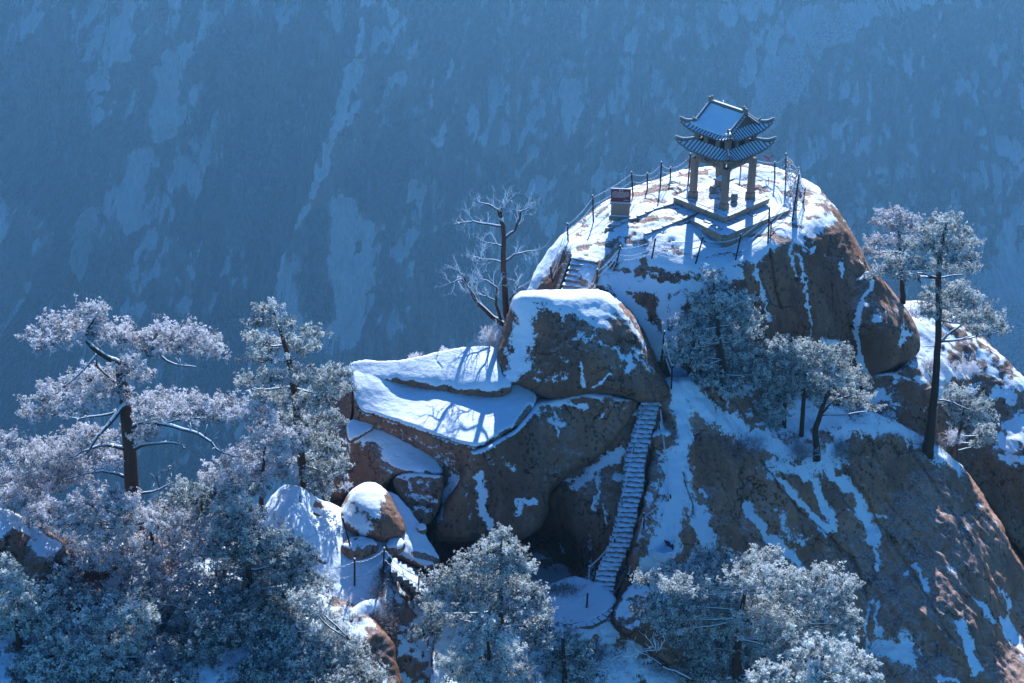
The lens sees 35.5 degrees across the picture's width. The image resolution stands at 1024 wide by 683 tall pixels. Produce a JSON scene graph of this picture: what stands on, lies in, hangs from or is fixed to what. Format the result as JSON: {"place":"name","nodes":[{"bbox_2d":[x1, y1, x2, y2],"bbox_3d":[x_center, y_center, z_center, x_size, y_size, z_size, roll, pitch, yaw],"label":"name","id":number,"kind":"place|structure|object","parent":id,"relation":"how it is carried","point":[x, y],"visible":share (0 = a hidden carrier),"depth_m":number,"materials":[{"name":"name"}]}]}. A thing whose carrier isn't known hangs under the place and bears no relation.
{"place":"outdoors","nodes":[
{"label":"outdoors","id":0,"kind":"place"},
{"bbox_2d":[0,508,402,682],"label":"ground","id":1,"kind":"structure","parent":0,"point":[39,547],"depth_m":72.21,"materials":[{"name":"stone"}]},
{"bbox_2d":[0,509,30,562],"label":"boulder","id":2,"kind":"object","parent":1,"relation":"on","point":[15,537],"visible":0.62,"depth_m":72.17,"materials":[{"name":"stone"}]},
{"bbox_2d":[0,551,84,682],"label":"pine tree","id":3,"kind":"object","parent":1,"relation":"on","point":[17,598],"visible":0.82,"depth_m":68.81,"materials":[{"name":"white plant"}]},
{"bbox_2d":[27,505,80,548],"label":"rimed tree","id":4,"kind":"object","parent":1,"relation":"on","point":[42,527],"visible":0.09,"depth_m":74.14,"materials":[{"name":"white plant"}]},
{"bbox_2d":[39,588,175,682],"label":"pine tree","id":5,"kind":"object","parent":1,"relation":"on","point":[113,625],"visible":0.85,"depth_m":68.53,"materials":[{"name":"white plant"}]},
{"bbox_2d":[12,654,205,682],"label":"pine tree","id":6,"kind":"object","parent":1,"relation":"on","point":[177,676],"visible":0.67,"depth_m":68.86,"materials":[{"name":"white plant"}]},
{"bbox_2d":[0,475,243,602],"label":"rimed tree","id":7,"kind":"object","parent":1,"relation":"on","point":[151,556],"visible":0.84,"depth_m":72.22,"materials":[{"name":"white plant"}]},
{"bbox_2d":[38,563,227,641],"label":"pine tree","id":8,"kind":"object","parent":1,"relation":"on","point":[61,583],"visible":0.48,"depth_m":71.46,"materials":[{"name":"white plant"}]},
{"bbox_2d":[0,294,278,540],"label":"pine tree","id":9,"kind":"object","parent":1,"relation":"on","point":[31,456],"visible":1,"depth_m":71.60,"materials":[{"name":"white plant"}]},
{"bbox_2d":[149,473,273,543],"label":"pine tree","id":10,"kind":"object","parent":1,"relation":"on","point":[203,503],"visible":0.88,"depth_m":73.29,"materials":[{"name":"white plant"}]},
{"bbox_2d":[153,597,283,682],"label":"pine tree","id":11,"kind":"object","parent":1,"relation":"on","point":[179,642],"visible":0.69,"depth_m":69.59,"materials":[{"name":"white plant"}]},
{"bbox_2d":[185,495,339,633],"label":"pine tree","id":12,"kind":"object","parent":1,"relation":"on","point":[288,560],"visible":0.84,"depth_m":71.76,"materials":[{"name":"white plant"}]},
{"bbox_2d":[194,648,392,682],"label":"pine tree","id":13,"kind":"object","parent":1,"relation":"on","point":[351,676],"visible":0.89,"depth_m":69.89,"materials":[{"name":"white plant"}]},
{"bbox_2d":[240,608,369,682],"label":"pine tree","id":14,"kind":"object","parent":1,"relation":"on","point":[292,645],"visible":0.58,"depth_m":71.06,"materials":[{"name":"white plant"}]},
{"bbox_2d":[285,579,389,682],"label":"pine tree","id":15,"kind":"object","parent":1,"relation":"on","point":[350,644],"visible":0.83,"depth_m":70.28,"materials":[{"name":"white plant"}]},
{"bbox_2d":[317,585,366,618],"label":"frosted shrub","id":16,"kind":"object","parent":1,"relation":"on","point":[348,598],"visible":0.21,"depth_m":74.69,"materials":[{"name":"white plant"}]},
{"bbox_2d":[256,484,439,604],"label":"snow mound","id":17,"kind":"object","parent":1,"relation":"on","point":[301,510],"visible":0.37,"depth_m":77.16,"materials":[{"name":"white snow"}]},
{"bbox_2d":[197,420,308,511],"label":"pine tree","id":18,"kind":"object","parent":17,"relation":"on","point":[281,465],"visible":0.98,"depth_m":74.68,"materials":[{"name":"white plant"}]},
{"bbox_2d":[233,297,360,500],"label":"pine tree","id":19,"kind":"object","parent":17,"relation":"on","point":[322,441],"visible":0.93,"depth_m":76.68,"materials":[{"name":"white plant"}]},
{"bbox_2d":[306,516,350,545],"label":"chain railing","id":20,"kind":"object","parent":17,"relation":"on","point":[342,517],"visible":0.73,"depth_m":76.14,"materials":[{"name":"metal"}]},
{"bbox_2d":[341,536,378,559],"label":"boulder","id":21,"kind":"object","parent":17,"relation":"on","point":[361,547],"visible":0.98,"depth_m":76.70,"materials":[{"name":"stone"}]},
{"bbox_2d":[305,547,419,596],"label":"chain railing","id":22,"kind":"object","parent":17,"relation":"on","point":[383,560],"visible":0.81,"depth_m":75.75,"materials":[{"name":"metal"}]},
{"bbox_2d":[341,482,405,541],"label":"boulder","id":23,"kind":"object","parent":17,"relation":"on","point":[369,510],"visible":0.87,"depth_m":77.59,"materials":[{"name":"stone"}]},
{"bbox_2d":[342,481,353,491],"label":"frosted shrub","id":24,"kind":"object","parent":23,"relation":"on","point":[346,484],"visible":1,"depth_m":78.98,"materials":[{"name":"white plant"}]},
{"bbox_2d":[385,538,404,554],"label":"boulder","id":25,"kind":"object","parent":17,"relation":"on","point":[393,546],"visible":0.98,"depth_m":77.46,"materials":[{"name":"stone"}]},
{"bbox_2d":[393,473,443,524],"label":"boulder","id":26,"kind":"object","parent":17,"relation":"on","point":[420,495],"visible":0.78,"depth_m":81.56,"materials":[{"name":"stone"}]},
{"bbox_2d":[416,523,426,533],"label":"boulder","id":27,"kind":"object","parent":17,"relation":"on","point":[421,528],"visible":1,"depth_m":79.29,"materials":[{"name":"stone"}]},
{"bbox_2d":[315,380,354,507],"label":"cliff","id":28,"kind":"structure","parent":0,"point":[345,404],"depth_m":85.94,"materials":[{"name":"stone"}]},
{"bbox_2d":[343,429,442,492],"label":"boulder","id":29,"kind":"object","parent":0,"point":[383,459],"depth_m":82.89,"materials":[{"name":"stone"}]},
{"bbox_2d":[349,559,459,682],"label":"cliff","id":30,"kind":"structure","parent":0,"point":[413,667],"depth_m":75.44,"materials":[{"name":"stone"}]},
{"bbox_2d":[408,617,451,664],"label":"pine tree","id":31,"kind":"object","parent":30,"relation":"on","point":[418,631],"visible":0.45,"depth_m":75.19,"materials":[{"name":"white plant"}]},
{"bbox_2d":[353,400,477,543],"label":"cliff","id":32,"kind":"structure","parent":0,"point":[451,458],"depth_m":82.56,"materials":[{"name":"stone"}]},
{"bbox_2d":[345,419,373,442],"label":"boulder","id":33,"kind":"object","parent":32,"relation":"on","point":[355,430],"visible":0.73,"depth_m":83.41,"materials":[{"name":"stone"}]},
{"bbox_2d":[352,371,535,447],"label":"snow slab","id":34,"kind":"structure","parent":32,"relation":"on","point":[472,421],"depth_m":83.27,"materials":[{"name":"snow"}]},
{"bbox_2d":[350,346,511,396],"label":"snow slab","id":35,"kind":"structure","parent":34,"relation":"on","point":[474,371],"depth_m":84.68,"materials":[{"name":"snow"}]},
{"bbox_2d":[409,352,422,357],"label":"frosted shrub","id":36,"kind":"object","parent":35,"relation":"on","point":[414,355],"visible":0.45,"depth_m":86.56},
{"bbox_2d":[474,319,502,346],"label":"frosted shrub","id":37,"kind":"object","parent":35,"relation":"on","point":[492,337],"visible":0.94,"depth_m":86.91,"materials":[{"name":"white plant"}]},
{"bbox_2d":[0,0,1023,603],"bbox_3d":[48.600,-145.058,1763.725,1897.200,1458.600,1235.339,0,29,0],"label":"mountain wall","id":38,"kind":"structure","parent":0,"point":[224,164],"depth_m":1870.38,"materials":[{"name":"stone"}]},
{"bbox_2d":[473,576,616,642],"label":"path","id":39,"kind":"structure","parent":0,"point":[602,600],"depth_m":80.23,"materials":[{"name":"white snow"}]},
{"bbox_2d":[545,591,588,608],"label":"chain railing","id":40,"kind":"object","parent":39,"relation":"on","point":[577,601],"visible":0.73,"depth_m":79.62,"materials":[{"name":"metal"}]},
{"bbox_2d":[432,404,658,600],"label":"cliff","id":41,"kind":"structure","parent":0,"point":[571,536],"depth_m":84.81,"materials":[{"name":"stone"}]},
{"bbox_2d":[431,393,640,551],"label":"boulder","id":42,"kind":"object","parent":41,"relation":"on","point":[514,477],"visible":0.83,"depth_m":82.60,"materials":[{"name":"stone"}]},
{"bbox_2d":[497,289,669,402],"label":"boulder","id":43,"kind":"object","parent":41,"relation":"on","point":[559,344],"visible":0.88,"depth_m":83.72,"materials":[{"name":"stone"}]},
{"bbox_2d":[435,184,550,326],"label":"bare tree","id":44,"kind":"object","parent":43,"relation":"on","point":[505,301],"visible":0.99,"depth_m":86.67,"materials":[{"name":"brown wood"}]},
{"bbox_2d":[594,402,659,592],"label":"stone stair","id":45,"kind":"object","parent":41,"relation":"on","point":[609,567],"visible":0.98,"depth_m":82.87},
{"bbox_2d":[587,403,642,590],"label":"chain railing","id":46,"kind":"object","parent":45,"relation":"on","point":[632,451],"visible":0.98,"depth_m":82.47,"materials":[{"name":"metal"}]},
{"bbox_2d":[428,602,679,682],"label":"ground","id":47,"kind":"structure","parent":0,"point":[442,644],"depth_m":78.74,"materials":[{"name":"white snow"}]},
{"bbox_2d":[391,558,445,615],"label":"stone stair","id":48,"kind":"object","parent":47,"relation":"on","point":[410,584],"visible":0.48,"depth_m":76.53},
{"bbox_2d":[413,522,556,649],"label":"pine tree","id":49,"kind":"object","parent":47,"relation":"on","point":[517,590],"visible":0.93,"depth_m":73.55,"materials":[{"name":"white plant"}]},
{"bbox_2d":[434,609,543,682],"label":"pine tree","id":50,"kind":"object","parent":47,"relation":"on","point":[466,670],"visible":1,"depth_m":72.23,"materials":[{"name":"white plant"}]},
{"bbox_2d":[521,617,608,682],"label":"pine tree","id":51,"kind":"object","parent":47,"relation":"on","point":[571,648],"visible":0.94,"depth_m":76.20,"materials":[{"name":"white plant"}]},
{"bbox_2d":[573,609,612,629],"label":"retaining wall","id":52,"kind":"structure","parent":47,"relation":"on","point":[598,621],"depth_m":79.17,"materials":[{"name":"stone"}]},
{"bbox_2d":[608,630,693,681],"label":"fallen branch","id":53,"kind":"object","parent":47,"relation":"on","point":[668,669],"visible":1,"depth_m":77.00,"materials":[{"name":"brown wood"}]},
{"bbox_2d":[610,581,692,667],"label":"cliff","id":54,"kind":"structure","parent":0,"point":[625,622],"depth_m":79.27,"materials":[{"name":"stone"}]},
{"bbox_2d":[629,540,865,682],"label":"pine tree","id":55,"kind":"object","parent":54,"relation":"on","point":[742,612],"visible":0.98,"depth_m":76.50,"materials":[{"name":"white plant"}]},
{"bbox_2d":[527,163,870,407],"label":"cliff","id":56,"kind":"structure","parent":0,"point":[804,269],"depth_m":89.03,"materials":[{"name":"stone"}]},
{"bbox_2d":[556,241,621,289],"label":"stone stair","id":57,"kind":"object","parent":56,"relation":"on","point":[567,279],"visible":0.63,"depth_m":87.84,"materials":[{"name":"stone"}]},
{"bbox_2d":[549,153,690,282],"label":"chain railing","id":58,"kind":"object","parent":56,"relation":"on","point":[592,215],"visible":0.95,"depth_m":91.98,"materials":[{"name":"metal"}]},
{"bbox_2d":[609,188,631,220],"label":"information sign","id":59,"kind":"object","parent":56,"relation":"on","point":[620,201],"visible":1,"depth_m":90.22,"materials":[{"name":"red stone"}]},
{"bbox_2d":[605,202,673,231],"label":"stone kerb","id":60,"kind":"structure","parent":56,"relation":"on","point":[641,215],"depth_m":90.31,"materials":[{"name":"stone"}]},
{"bbox_2d":[643,211,698,235],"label":"stone kerb","id":61,"kind":"structure","parent":56,"relation":"on","point":[684,218],"depth_m":89.72,"materials":[{"name":"stone"}]},
{"bbox_2d":[596,175,799,286],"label":"chain railing","id":62,"kind":"object","parent":56,"relation":"on","point":[699,247],"visible":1,"depth_m":87.44,"materials":[{"name":"metal"}]},
{"bbox_2d":[673,180,789,246],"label":"stone platform","id":63,"kind":"structure","parent":56,"relation":"on","point":[743,215],"depth_m":90.26,"materials":[{"name":"stone"}]},
{"bbox_2d":[709,185,715,193],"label":"stone stool","id":64,"kind":"object","parent":63,"relation":"on","point":[712,189],"visible":1,"depth_m":91.75,"materials":[{"name":"grey stone"}]},
{"bbox_2d":[713,175,733,190],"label":"stone table","id":65,"kind":"object","parent":63,"relation":"on","point":[718,178],"visible":0.46,"depth_m":91.89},
{"bbox_2d":[675,95,776,210],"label":"stone pavilion","id":66,"kind":"structure","parent":63,"relation":"on","point":[729,134],"depth_m":89.08,"materials":[{"name":"stone"}]},
{"bbox_2d":[731,192,737,201],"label":"stone stool","id":67,"kind":"object","parent":63,"relation":"on","point":[734,196],"visible":1,"depth_m":90.79,"materials":[{"name":"grey stone"}]},
{"bbox_2d":[726,154,785,179],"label":"chain railing","id":68,"kind":"object","parent":56,"relation":"on","point":[774,168],"visible":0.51,"depth_m":94.23,"materials":[{"name":"metal"}]},
{"bbox_2d":[785,153,805,219],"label":"chain railing","id":69,"kind":"object","parent":56,"relation":"on","point":[803,187],"visible":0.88,"depth_m":92.44,"materials":[{"name":"metal"}]},
{"bbox_2d":[784,157,799,209],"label":"padlocks","id":70,"kind":"object","parent":69,"relation":"hanging from","point":[794,181],"visible":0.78,"depth_m":92.62},
{"bbox_2d":[785,158,799,207],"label":"rime frost","id":71,"kind":"object","parent":69,"relation":"attached to","point":[793,180],"visible":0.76,"depth_m":92.29},
{"bbox_2d":[848,271,919,376],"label":"boulder","id":72,"kind":"object","parent":56,"relation":"on","point":[884,336],"visible":0.84,"depth_m":91.58,"materials":[{"name":"stone"}]},
{"bbox_2d":[745,630,884,682],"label":"pine tree","id":73,"kind":"object","parent":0,"point":[824,654],"visible":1,"depth_m":68.58,"materials":[{"name":"white plant"}]},
{"bbox_2d":[616,375,1023,682],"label":"cliff","id":74,"kind":"structure","parent":0,"point":[919,542],"depth_m":87.00,"materials":[{"name":"brown stone"}]},
{"bbox_2d":[627,404,670,578],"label":"chain railing","id":75,"kind":"object","parent":74,"relation":"on","point":[666,468],"visible":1,"depth_m":83.36,"materials":[{"name":"metal"}]},
{"bbox_2d":[361,292,954,682],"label":"dry grass","id":76,"kind":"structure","parent":74,"relation":"on","point":[382,623],"depth_m":79.56,"materials":[{"name":"white plant"}]},
{"bbox_2d":[651,429,672,450],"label":"boulder","id":77,"kind":"object","parent":74,"relation":"on","point":[657,441],"visible":1,"depth_m":83.90,"materials":[{"name":"stone"}]},
{"bbox_2d":[652,539,677,559],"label":"boulder","id":78,"kind":"object","parent":74,"relation":"on","point":[671,547],"visible":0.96,"depth_m":81.69,"materials":[{"name":"stone"}]},
{"bbox_2d":[660,330,672,388],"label":"chain railing","id":79,"kind":"object","parent":74,"relation":"on","point":[671,369],"visible":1,"depth_m":85.23,"materials":[{"name":"metal"}]},
{"bbox_2d":[662,263,774,400],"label":"pine tree","id":80,"kind":"object","parent":74,"relation":"on","point":[725,367],"visible":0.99,"depth_m":84.97,"materials":[{"name":"white plant"}]},
{"bbox_2d":[744,435,768,454],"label":"frosted shrub","id":81,"kind":"object","parent":74,"relation":"on","point":[756,441],"visible":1,"depth_m":86.65,"materials":[{"name":"plant"}]},
{"bbox_2d":[744,332,819,430],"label":"pine tree","id":82,"kind":"object","parent":74,"relation":"on","point":[773,408],"visible":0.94,"depth_m":86.39,"materials":[{"name":"white plant"}]},
{"bbox_2d":[779,347,826,436],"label":"pine tree","id":83,"kind":"object","parent":74,"relation":"on","point":[804,357],"visible":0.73,"depth_m":86.47,"materials":[{"name":"white plant"}]},
{"bbox_2d":[787,433,824,460],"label":"frosted shrub","id":84,"kind":"object","parent":74,"relation":"on","point":[800,449],"visible":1,"depth_m":87.01,"materials":[{"name":"white plant"}]},
{"bbox_2d":[792,340,885,461],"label":"pine tree","id":85,"kind":"object","parent":74,"relation":"on","point":[831,388],"visible":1,"depth_m":85.16,"materials":[{"name":"white plant"}]},
{"bbox_2d":[831,436,849,460],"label":"frosted shrub","id":86,"kind":"object","parent":74,"relation":"on","point":[841,448],"visible":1,"depth_m":88.33,"materials":[{"name":"plant"}]},
{"bbox_2d":[864,205,1013,458],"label":"pine tree","id":87,"kind":"object","parent":74,"relation":"on","point":[939,266],"visible":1,"depth_m":85.67,"materials":[{"name":"white plant"}]},
{"bbox_2d":[944,426,965,446],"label":"frosted shrub","id":88,"kind":"object","parent":74,"relation":"on","point":[954,435],"visible":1,"depth_m":92.31,"materials":[{"name":"white plant"}]},
{"bbox_2d":[938,381,1000,460],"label":"pine tree","id":89,"kind":"object","parent":74,"relation":"on","point":[971,417],"visible":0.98,"depth_m":91.45,"materials":[{"name":"white plant"}]},
{"bbox_2d":[857,364,939,445],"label":"cliff","id":90,"kind":"structure","parent":0,"point":[909,383],"depth_m":92.42,"materials":[{"name":"stone"}]},
{"bbox_2d":[902,300,1023,566],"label":"cliff","id":91,"kind":"structure","parent":0,"point":[995,471],"depth_m":100.93,"materials":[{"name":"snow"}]},
{"bbox_2d":[860,202,926,304],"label":"pine tree","id":92,"kind":"object","parent":91,"relation":"on","point":[892,227],"visible":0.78,"depth_m":93.57,"materials":[{"name":"white plant"}]},
{"bbox_2d":[921,356,946,371],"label":"frosted shrub","id":93,"kind":"object","parent":91,"relation":"on","point":[925,363],"visible":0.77,"depth_m":99.18,"materials":[{"name":"white plant"}]},
{"bbox_2d":[944,351,982,377],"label":"frosted shrub","id":94,"kind":"object","parent":91,"relation":"on","point":[965,366],"visible":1,"depth_m":99.09,"materials":[{"name":"white plant"}]}
]}

